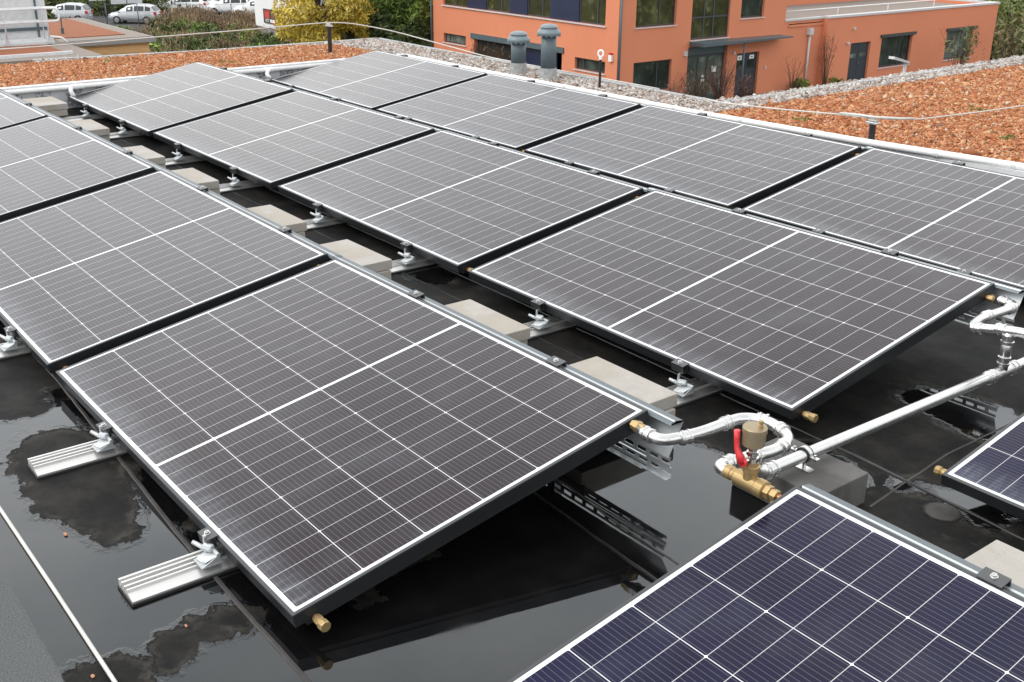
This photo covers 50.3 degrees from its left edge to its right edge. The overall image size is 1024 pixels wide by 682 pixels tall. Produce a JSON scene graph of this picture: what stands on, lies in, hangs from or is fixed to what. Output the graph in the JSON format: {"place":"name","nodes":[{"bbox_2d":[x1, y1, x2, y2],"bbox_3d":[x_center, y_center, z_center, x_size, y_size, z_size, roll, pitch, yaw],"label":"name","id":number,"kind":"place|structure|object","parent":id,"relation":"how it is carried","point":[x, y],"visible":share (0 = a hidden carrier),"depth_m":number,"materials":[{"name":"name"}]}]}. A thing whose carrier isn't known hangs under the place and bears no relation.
{"place":"outdoors","nodes":[
{"label":"outdoors","id":0,"kind":"place"},
{"bbox_2d":[48,17,155,54],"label":"wooden building","id":1,"kind":"structure","parent":0,"point":[75,30],"depth_m":47.78,"materials":[{"name":"orange paint"}]},
{"bbox_2d":[89,5,250,31],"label":"car park","id":2,"kind":"structure","parent":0,"point":[100,18],"depth_m":90.22,"materials":[{"name":"asphalt"}]},
{"bbox_2d":[51,2,92,18],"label":"parked car","id":3,"kind":"object","parent":2,"relation":"on","point":[74,10],"visible":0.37,"depth_m":89.12,"materials":[{"name":"silver paint"}]},
{"bbox_2d":[108,3,161,23],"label":"parked car","id":4,"kind":"object","parent":2,"relation":"on","point":[129,13],"visible":0.86,"depth_m":88.85,"materials":[{"name":"silver paint"}]},
{"bbox_2d":[206,0,248,13],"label":"parked car","id":5,"kind":"object","parent":2,"relation":"on","point":[219,6],"visible":0.45,"depth_m":96.42,"materials":[{"name":"white paint"}]},
{"bbox_2d":[713,47,1022,99],"bbox_3d":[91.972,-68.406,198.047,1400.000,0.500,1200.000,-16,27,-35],"label":"ground","id":6,"kind":"structure","parent":0,"point":[994,55],"depth_m":75.39,"materials":[{"name":"green"}]},
{"bbox_2d":[0,0,101,64],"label":"annex building","id":7,"kind":"structure","parent":6,"relation":"on","point":[26,35],"depth_m":36.55,"materials":[{"name":"brick"}]},
{"bbox_2d":[0,6,67,45],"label":"roof railing","id":8,"kind":"object","parent":7,"relation":"on","point":[5,23],"visible":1,"depth_m":36.33,"materials":[{"name":"metal"}]},
{"bbox_2d":[44,0,191,15],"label":"undergrowth","id":9,"kind":"object","parent":6,"relation":"on","point":[98,9],"visible":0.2,"depth_m":95.77,"materials":[{"name":"green plant"}]},
{"bbox_2d":[62,4,294,52],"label":"dry grass","id":10,"kind":"structure","parent":6,"relation":"on","point":[229,41],"depth_m":75.13,"materials":[{"name":"plant"}]},
{"bbox_2d":[159,4,218,22],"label":"dry grass","id":11,"kind":"structure","parent":6,"relation":"on","point":[184,10],"depth_m":88.73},
{"bbox_2d":[102,16,293,52],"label":"undergrowth","id":12,"kind":"object","parent":6,"relation":"on","point":[176,27],"visible":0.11,"depth_m":79.83,"materials":[{"name":"green plant"}]},
{"bbox_2d":[153,26,292,50],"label":"dark brambles","id":13,"kind":"object","parent":6,"relation":"on","point":[195,41],"visible":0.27,"depth_m":70.99,"materials":[{"name":"green plant"}]},
{"bbox_2d":[192,7,256,39],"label":"dry grass","id":14,"kind":"structure","parent":6,"relation":"on","point":[206,18],"depth_m":84.68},
{"bbox_2d":[254,0,346,37],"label":"white building","id":15,"kind":"structure","parent":6,"relation":"on","point":[265,17],"depth_m":74.42,"materials":[{"name":"paint"}]},
{"bbox_2d":[270,0,367,43],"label":"yellow tree","id":16,"kind":"object","parent":6,"relation":"on","point":[307,33],"visible":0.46,"depth_m":63.70,"materials":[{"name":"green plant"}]},
{"bbox_2d":[324,0,379,39],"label":"yellow tree","id":17,"kind":"object","parent":6,"relation":"on","point":[359,32],"visible":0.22,"depth_m":67.72,"materials":[{"name":"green plant"}]},
{"bbox_2d":[345,6,395,39],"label":"dark shrub","id":18,"kind":"object","parent":6,"relation":"on","point":[380,19],"visible":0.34,"depth_m":67.92,"materials":[{"name":"green plant"}]},
{"bbox_2d":[386,19,433,47],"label":"dark shrub","id":19,"kind":"object","parent":6,"relation":"on","point":[415,27],"visible":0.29,"depth_m":66.69,"materials":[{"name":"green plant"}]},
{"bbox_2d":[387,0,433,46],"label":"green tree","id":20,"kind":"object","parent":6,"relation":"on","point":[417,10],"visible":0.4,"depth_m":68.25,"materials":[{"name":"green plant"}]},
{"bbox_2d":[677,66,713,98],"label":"bare shrub","id":21,"kind":"object","parent":6,"relation":"on","point":[695,85],"visible":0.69,"depth_m":54.02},
{"bbox_2d":[430,0,1000,98],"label":"orange building","id":22,"kind":"structure","parent":6,"relation":"on","point":[656,43],"depth_m":58.61,"materials":[{"name":"paint"}]},
{"bbox_2d":[528,0,550,17],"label":"window","id":23,"kind":"structure","parent":22,"relation":"in","point":[538,8],"depth_m":56.12,"materials":[{"name":"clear glass"}]},
{"bbox_2d":[573,57,605,74],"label":"window","id":24,"kind":"structure","parent":22,"relation":"in","point":[585,64],"depth_m":54.09,"materials":[{"name":"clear glass"}]},
{"bbox_2d":[579,0,605,25],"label":"window","id":25,"kind":"structure","parent":22,"relation":"in","point":[591,11],"depth_m":53.06,"materials":[{"name":"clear glass"}]},
{"bbox_2d":[633,59,669,89],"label":"window","id":26,"kind":"structure","parent":22,"relation":"in","point":[655,74],"depth_m":54.17,"materials":[{"name":"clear glass"}]},
{"bbox_2d":[635,0,677,28],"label":"window","id":27,"kind":"structure","parent":22,"relation":"in","point":[658,13],"depth_m":53.03,"materials":[{"name":"green glass"}]},
{"bbox_2d":[685,52,723,98],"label":"entrance door","id":28,"kind":"structure","parent":22,"relation":"in","point":[699,62],"depth_m":56.45,"materials":[{"name":"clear glass"}]},
{"bbox_2d":[689,0,729,41],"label":"window","id":29,"kind":"structure","parent":22,"relation":"in","point":[709,17],"depth_m":55.40,"materials":[{"name":"green glass"}]},
{"bbox_2d":[734,52,756,96],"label":"door","id":30,"kind":"structure","parent":22,"relation":"in","point":[750,58],"depth_m":58.24,"materials":[{"name":"grey glass"}]},
{"bbox_2d":[740,0,764,19],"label":"window","id":31,"kind":"structure","parent":22,"relation":"in","point":[750,8],"depth_m":57.12,"materials":[{"name":"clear glass"}]},
{"bbox_2d":[847,42,868,80],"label":"door","id":32,"kind":"structure","parent":22,"relation":"in","point":[858,51],"depth_m":63.38,"materials":[{"name":"grey glass"}]},
{"bbox_2d":[877,35,910,68],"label":"window","id":33,"kind":"structure","parent":22,"relation":"in","point":[897,46],"depth_m":65.26,"materials":[{"name":"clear glass"}]},
{"bbox_2d":[943,29,971,60],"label":"window","id":34,"kind":"structure","parent":22,"relation":"in","point":[951,34],"depth_m":69.02,"materials":[{"name":"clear glass"}]},
{"bbox_2d":[703,56,740,99],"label":"bare shrub","id":35,"kind":"object","parent":6,"relation":"on","point":[715,91],"visible":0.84,"depth_m":55.13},
{"bbox_2d":[944,25,979,63],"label":"young tree","id":36,"kind":"object","parent":6,"relation":"on","point":[967,44],"visible":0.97,"depth_m":64.49,"materials":[{"name":"green plant"}]},
{"bbox_2d":[981,0,1023,58],"bbox_3d":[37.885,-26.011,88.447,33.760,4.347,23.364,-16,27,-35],"label":"tree","id":37,"kind":"object","parent":6,"relation":"on","point":[1010,23],"visible":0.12,"depth_m":75.67,"materials":[{"name":"green plant"}]},
{"bbox_2d":[990,10,1023,57],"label":"bare shrub","id":38,"kind":"object","parent":6,"relation":"on","point":[1003,55],"visible":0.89,"depth_m":68.51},
{"bbox_2d":[940,413,1023,519],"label":"solar panel","id":39,"kind":"object","parent":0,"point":[990,471],"visible":1,"depth_m":3.09,"materials":[{"name":"blue glass"}]},
{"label":"flat roof block","id":40,"kind":"structure","parent":0,"visible":0},
{"bbox_2d":[14,68,308,107],"bbox_3d":[-8.184,-0.697,5.593,18.020,0.163,0.028,-16,27,-35],"label":"foil upstand","id":41,"kind":"object","parent":40,"relation":"on","point":[62,95],"depth_m":8.89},
{"bbox_2d":[0,54,401,90],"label":"upstand capping","id":42,"kind":"object","parent":41,"relation":"on","point":[134,77],"visible":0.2,"depth_m":9.10,"materials":[{"name":"metal"}]},
{"bbox_2d":[0,107,1023,681],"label":"roof membrane","id":43,"kind":"object","parent":40,"relation":"on","point":[512,591],"depth_m":2.96,"materials":[{"name":"rubber"}]},
{"bbox_2d":[22,96,67,110],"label":"concrete slab","id":44,"kind":"object","parent":43,"relation":"on","point":[50,103],"depth_m":8.33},
{"bbox_2d":[0,506,117,681],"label":"earthing cable","id":45,"kind":"object","parent":43,"relation":"on","point":[67,610],"visible":1,"depth_m":2.65,"materials":[{"name":"metal"}]},
{"bbox_2d":[3,323,310,681],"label":"membrane lap","id":46,"kind":"object","parent":43,"relation":"on","point":[268,636],"visible":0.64,"depth_m":2.90,"materials":[{"name":"rubber"}]},
{"bbox_2d":[61,54,407,120],"bbox_3d":[-2.893,-1.973,8.680,4.925,0.312,0.106,-16,27,-35],"label":"mounting rail","id":47,"kind":"object","parent":43,"relation":"on","point":[86,115],"visible":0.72,"depth_m":8.43,"materials":[{"name":"metal"}]},
{"bbox_2d":[0,92,47,129],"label":"solar panel","id":48,"kind":"object","parent":47,"relation":"on","point":[14,112],"visible":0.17,"depth_m":7.18,"materials":[{"name":"glass"}]},
{"bbox_2d":[68,62,293,136],"bbox_3d":[-2.598,-1.896,8.441,1.134,0.051,1.820,-26,32,-30],"label":"solar panel","id":49,"kind":"object","parent":47,"relation":"on","point":[148,105],"visible":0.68,"depth_m":8.31,"materials":[{"name":"black glass"}]},
{"bbox_2d":[0,89,683,480],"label":"wind deflector","id":50,"kind":"object","parent":47,"relation":"attached to","point":[662,421],"visible":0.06,"depth_m":3.32,"materials":[{"name":"metal"}]},
{"bbox_2d":[270,50,486,110],"bbox_3d":[-1.190,-2.263,9.430,1.134,0.051,1.820,-25,32,-30],"label":"solar panel","id":51,"kind":"object","parent":47,"relation":"attached to","point":[374,80],"visible":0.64,"depth_m":9.32,"materials":[{"name":"black glass"}]},
{"bbox_2d":[200,62,1023,325],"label":"wind deflector","id":52,"kind":"object","parent":47,"relation":"attached to","point":[1014,293],"visible":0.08,"depth_m":4.15,"materials":[{"name":"metal"}]},
{"bbox_2d":[24,64,458,139],"bbox_3d":[-2.398,-1.730,8.088,4.925,0.313,0.106,-16,27,-35],"label":"mounting rail","id":53,"kind":"object","parent":43,"relation":"on","point":[123,133],"visible":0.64,"depth_m":7.83,"materials":[{"name":"metal"}]},
{"bbox_2d":[99,135,109,140],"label":"concrete slab","id":54,"kind":"object","parent":53,"relation":"on","point":[106,137],"depth_m":7.55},
{"bbox_2d":[68,119,109,135],"bbox_3d":[-3.058,-1.467,7.574,0.395,0.044,0.410,-15,27,-34],"label":"concrete slab","id":55,"kind":"object","parent":54,"relation":"on","point":[94,127],"depth_m":7.57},
{"bbox_2d":[73,79,534,166],"bbox_3d":[-1.762,-1.417,7.327,4.925,0.314,0.106,-16,27,-35],"label":"mounting rail","id":56,"kind":"object","parent":43,"relation":"on","point":[179,159],"visible":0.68,"depth_m":7.07,"materials":[{"name":"metal"}]},
{"bbox_2d":[0,116,154,221],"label":"solar panel","id":57,"kind":"object","parent":56,"relation":"attached to","point":[48,161],"visible":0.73,"depth_m":5.91,"materials":[{"name":"black glass"}]},
{"bbox_2d":[153,90,434,189],"bbox_3d":[-1.458,-1.341,7.076,1.134,0.051,1.820,-25,32,-30],"label":"solar panel","id":58,"kind":"object","parent":56,"relation":"attached to","point":[274,143],"visible":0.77,"depth_m":6.93,"materials":[{"name":"black glass"}]},
{"bbox_2d":[376,74,640,151],"bbox_3d":[-0.068,-1.717,8.102,1.134,0.052,1.820,-25,32,-30],"label":"solar panel","id":59,"kind":"object","parent":56,"relation":"attached to","point":[515,114],"visible":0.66,"depth_m":7.97,"materials":[{"name":"black glass"}]},
{"bbox_2d":[122,94,607,193],"bbox_3d":[-1.241,-1.161,6.705,4.925,0.314,0.106,-16,27,-35],"label":"mounting rail","id":60,"kind":"object","parent":43,"relation":"on","point":[235,184],"visible":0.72,"depth_m":6.45,"materials":[{"name":"metal"}]},
{"bbox_2d":[210,188,219,194],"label":"concrete slab","id":61,"kind":"object","parent":60,"relation":"on","point":[217,190],"depth_m":6.18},
{"bbox_2d":[171,168,219,189],"bbox_3d":[-1.929,-0.903,6.200,0.395,0.044,0.392,-15,27,-34],"label":"concrete slab","id":62,"kind":"object","parent":61,"relation":"on","point":[199,177],"depth_m":6.22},
{"bbox_2d":[0,133,812,360],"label":"mounting rail","id":63,"kind":"object","parent":43,"relation":"on","point":[11,347],"visible":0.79,"depth_m":5.04,"materials":[{"name":"metal"}]},
{"bbox_2d":[0,170,328,373],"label":"solar panel","id":64,"kind":"object","parent":63,"relation":"on","point":[86,276],"visible":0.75,"depth_m":4.52,"materials":[{"name":"black glass"}]},
{"bbox_2d":[376,270,390,279],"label":"concrete slab","id":65,"kind":"object","parent":63,"relation":"on","point":[386,273],"depth_m":4.83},
{"bbox_2d":[320,239,391,271],"bbox_3d":[-0.808,-0.355,4.869,0.395,0.044,0.392,-16,27,-35],"label":"concrete slab","id":66,"kind":"object","parent":65,"relation":"on","point":[365,257],"depth_m":4.88,"materials":[{"name":"concrete"}]},
{"bbox_2d":[196,112,706,230],"bbox_3d":[-0.636,-0.862,5.982,4.925,0.309,0.106,-16,27,-35],"label":"mounting rail","id":67,"kind":"object","parent":43,"relation":"on","point":[320,220],"visible":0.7,"depth_m":5.74,"materials":[{"name":"metal"}]},
{"bbox_2d":[296,231,304,236],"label":"concrete slab","id":68,"kind":"object","parent":67,"relation":"on","point":[301,233],"depth_m":5.39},
{"bbox_2d":[247,205,306,232],"bbox_3d":[-1.294,-0.586,5.431,0.395,0.044,0.410,-15,27,-34],"label":"concrete slab","id":69,"kind":"object","parent":68,"relation":"on","point":[280,217],"depth_m":5.45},
{"bbox_2d":[278,130,643,272],"bbox_3d":[-0.331,-0.790,5.761,1.134,0.052,1.820,-25,32,-30],"label":"solar panel","id":70,"kind":"object","parent":67,"relation":"on","point":[457,203],"visible":0.87,"depth_m":5.59,"materials":[{"name":"black glass"}]},
{"bbox_2d":[524,105,860,209],"bbox_3d":[1.061,-1.167,6.741,1.134,0.052,1.820,-25,32,-30],"label":"solar panel","id":71,"kind":"object","parent":67,"relation":"attached to","point":[729,164],"visible":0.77,"depth_m":6.59,"materials":[{"name":"black glass"}]},
{"bbox_2d":[27,161,964,479],"bbox_3d":[0.515,-0.303,4.603,4.925,0.325,0.106,-16,27,-35],"label":"mounting rail","id":72,"kind":"object","parent":43,"relation":"on","point":[105,447],"visible":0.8,"depth_m":3.35,"materials":[{"name":"metal"}]},
{"bbox_2d":[56,258,648,627],"bbox_3d":[-0.598,0.172,3.429,1.134,0.051,1.820,-26,33,-30],"label":"solar panel","id":73,"kind":"object","parent":72,"relation":"on","point":[314,444],"visible":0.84,"depth_m":3.19,"materials":[{"name":"black glass"}]},
{"bbox_2d":[468,190,994,419],"bbox_3d":[0.793,-0.236,4.374,1.134,0.051,1.820,-26,32,-30],"label":"solar panel","id":74,"kind":"object","parent":72,"relation":"on","point":[791,323],"visible":1,"depth_m":4.18,"materials":[{"name":"black glass"}]},
{"bbox_2d":[743,147,1023,289],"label":"solar panel","id":75,"kind":"object","parent":72,"relation":"on","point":[951,216],"visible":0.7,"depth_m":5.50,"materials":[{"name":"black glass"}]},
{"bbox_2d":[117,248,971,607],"bbox_3d":[0.995,-0.069,4.028,4.925,0.329,0.106,-16,27,-35],"label":"mounting rail","id":76,"kind":"object","parent":43,"relation":"on","point":[209,560],"visible":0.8,"depth_m":2.77,"materials":[{"name":"metal"}]},
{"bbox_2d":[625,408,674,438],"bbox_3d":[0.256,0.225,3.581,0.395,0.044,0.392,-15,27,-34],"label":"concrete slab","id":77,"kind":"object","parent":76,"relation":"on","point":[671,411],"depth_m":3.53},
{"bbox_2d":[569,356,677,409],"bbox_3d":[0.263,0.176,3.577,0.395,0.044,0.392,-16,27,-35],"label":"concrete slab","id":78,"kind":"object","parent":77,"relation":"on","point":[637,386],"depth_m":3.62,"materials":[{"name":"concrete"}]},
{"bbox_2d":[533,492,656,580],"bbox_3d":[0.334,0.567,2.871,0.084,0.004,3.105,-14,26,-32],"label":"membrane lap","id":79,"kind":"object","parent":43,"relation":"on","point":[597,538],"visible":0.27,"depth_m":2.95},
{"bbox_2d":[237,174,1023,539],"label":"membrane lap","id":80,"kind":"object","parent":43,"relation":"on","point":[723,394],"visible":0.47,"depth_m":3.73,"materials":[{"name":"rubber"}]},
{"bbox_2d":[732,437,867,505],"bbox_3d":[0.833,0.400,3.167,0.228,0.099,0.302,-16,27,-35],"label":"concrete block","id":81,"kind":"object","parent":43,"relation":"on","point":[839,479],"depth_m":3.09,"materials":[{"name":"concrete"}]},
{"bbox_2d":[758,357,1023,479],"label":"pipe","id":82,"kind":"object","parent":81,"relation":"on","point":[800,457],"visible":0.8,"depth_m":3.27,"materials":[{"name":"metal"}]},
{"bbox_2d":[630,412,793,475],"bbox_3d":[0.575,0.253,2.978,0.370,0.056,0.368,-16,27,-35],"label":"connecting pipe","id":83,"kind":"object","parent":82,"relation":"attached to","point":[782,445],"visible":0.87,"depth_m":2.96,"materials":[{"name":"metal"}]},
{"bbox_2d":[722,420,780,500],"bbox_3d":[0.597,0.287,2.653,0.072,0.198,0.194,-16,27,-35],"label":"air vent valve","id":84,"kind":"object","parent":83,"relation":"attached to","point":[746,477],"visible":1,"depth_m":2.66,"materials":[{"name":"gold metal"}]},
{"bbox_2d":[968,294,1023,370],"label":"riser pipe","id":85,"kind":"object","parent":82,"relation":"on","point":[1007,306],"visible":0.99,"depth_m":3.66,"materials":[{"name":"metal"}]},
{"bbox_2d":[869,424,1007,506],"bbox_3d":[1.781,0.242,3.712,1.981,0.002,0.048,-16,27,-36],"label":"membrane lap","id":86,"kind":"object","parent":43,"relation":"on","point":[910,478],"visible":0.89,"depth_m":3.36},
{"bbox_2d":[921,502,961,521],"bbox_3d":[1.221,0.482,3.096,0.110,0.010,0.110,-16,27,-35],"label":"membrane fixing bump","id":87,"kind":"object","parent":43,"relation":"on","point":[941,512],"visible":1,"depth_m":3.08},
{"bbox_2d":[976,567,1011,588],"bbox_3d":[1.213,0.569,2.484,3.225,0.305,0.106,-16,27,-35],"label":"clamp","id":88,"kind":"object","parent":43,"relation":"on","point":[993,577],"visible":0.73,"depth_m":2.27,"materials":[{"name":"metal"}]},
{"bbox_2d":[507,486,1023,681],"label":"solar panel","id":89,"kind":"object","parent":88,"relation":"on","point":[796,584],"visible":0.98,"depth_m":2.25,"materials":[{"name":"blue glass"}]},
{"bbox_2d":[800,484,1023,597],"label":"wind deflector","id":90,"kind":"object","parent":88,"relation":"attached to","point":[914,539],"visible":0.02,"depth_m":2.46,"materials":[{"name":"metal"}]},
{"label":"upstand side","id":91,"kind":"structure","parent":43,"relation":"on","visible":0},
{"bbox_2d":[408,54,1023,176],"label":"roof parapet edge","id":92,"kind":"object","parent":91,"relation":"on","point":[1019,173],"visible":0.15,"depth_m":6.41,"materials":[{"name":"metal"}]},
{"bbox_2d":[5,62,330,95],"bbox_3d":[-4.552,-1.727,8.082,9.060,0.116,0.135,-16,27,-35],"label":"pipe","id":93,"kind":"object","parent":92,"relation":"attached to","point":[265,70],"visible":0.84,"depth_m":8.95,"materials":[{"name":"white paint"}]},
{"bbox_2d":[402,54,1023,170],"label":"side collector pipe","id":94,"kind":"object","parent":92,"relation":"on","point":[937,153],"visible":0.75,"depth_m":7.11,"materials":[{"name":"metal"}]},
{"bbox_2d":[865,118,880,139],"bbox_3d":[2.279,-1.316,6.905,0.070,0.184,0.090,-16,27,-35],"label":"wire post","id":95,"kind":"object","parent":92,"relation":"on","point":[873,123],"visible":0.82,"depth_m":6.88,"materials":[{"name":"metal"}]},
{"bbox_2d":[703,97,1023,119],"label":"lightning wire","id":96,"kind":"object","parent":95,"relation":"on","point":[872,117],"visible":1,"depth_m":7.04,"materials":[{"name":"metal"}]},
{"bbox_2d":[32,37,1022,101],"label":"roof edge flashing","id":97,"kind":"object","parent":40,"relation":"attached to","point":[647,88],"visible":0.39,"depth_m":10.19,"materials":[{"name":"metal"}]},
{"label":"substrate bed","id":98,"kind":"structure","parent":40,"relation":"on","visible":0},
{"bbox_2d":[0,44,381,86],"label":"red chippings","id":99,"kind":"object","parent":98,"relation":"on","point":[31,73],"visible":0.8,"depth_m":10.13,"materials":[{"name":"gravel"}]},
{"bbox_2d":[325,23,332,52],"bbox_3d":[-1.822,-3.023,10.893,0.070,0.296,0.090,-16,27,-35],"label":"wire post","id":100,"kind":"object","parent":99,"relation":"on","point":[329,34],"visible":0.96,"depth_m":10.88,"materials":[{"name":"metal"}]},
{"bbox_2d":[0,22,659,89],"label":"lightning wire","id":101,"kind":"object","parent":100,"relation":"on","point":[318,23],"visible":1,"depth_m":10.13,"materials":[{"name":"metal"}]},
{"bbox_2d":[35,37,1023,112],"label":"pebble strip","id":102,"kind":"object","parent":98,"relation":"on","point":[481,62],"visible":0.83,"depth_m":9.49,"materials":[{"name":"gravel"}]},
{"bbox_2d":[507,31,529,73],"bbox_3d":[0.058,-2.554,9.665,0.203,0.377,0.206,-16,27,-35],"label":"roof vent","id":103,"kind":"object","parent":102,"relation":"on","point":[518,40],"visible":0.96,"depth_m":9.61,"materials":[{"name":"metal"}]},
{"bbox_2d":[537,24,560,79],"bbox_3d":[0.314,-2.479,9.356,0.203,0.472,0.206,-16,27,-35],"label":"roof vent","id":104,"kind":"object","parent":102,"relation":"on","point":[548,33],"visible":0.97,"depth_m":9.30,"materials":[{"name":"metal"}]},
{"bbox_2d":[714,64,1023,162],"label":"red chippings","id":105,"kind":"object","parent":98,"relation":"on","point":[976,134],"visible":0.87,"depth_m":8.01,"materials":[{"name":"gravel"}]},
{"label":"concrete slab","id":106,"kind":"object","parent":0,"visible":0},
{"bbox_2d":[124,145,165,164],"bbox_3d":[-2.416,-1.133,6.760,0.395,0.044,0.410,-15,27,-34],"label":"concrete slab","id":107,"kind":"object","parent":106,"relation":"on","point":[149,155],"depth_m":6.76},
{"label":"concrete slab","id":108,"kind":"object","parent":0,"visible":0},
{"bbox_2d":[444,299,529,340],"bbox_3d":[-0.207,-0.045,4.114,0.395,0.044,0.392,-15,27,-34],"label":"concrete slab","id":109,"kind":"object","parent":108,"relation":"on","point":[495,320],"depth_m":4.15,"materials":[{"name":"concrete"}]},
{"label":"concrete slab","id":110,"kind":"object","parent":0,"visible":0},
{"bbox_2d":[964,540,1023,588],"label":"concrete slab","id":111,"kind":"object","parent":110,"relation":"on","point":[998,556],"depth_m":2.65,"materials":[{"name":"concrete"}]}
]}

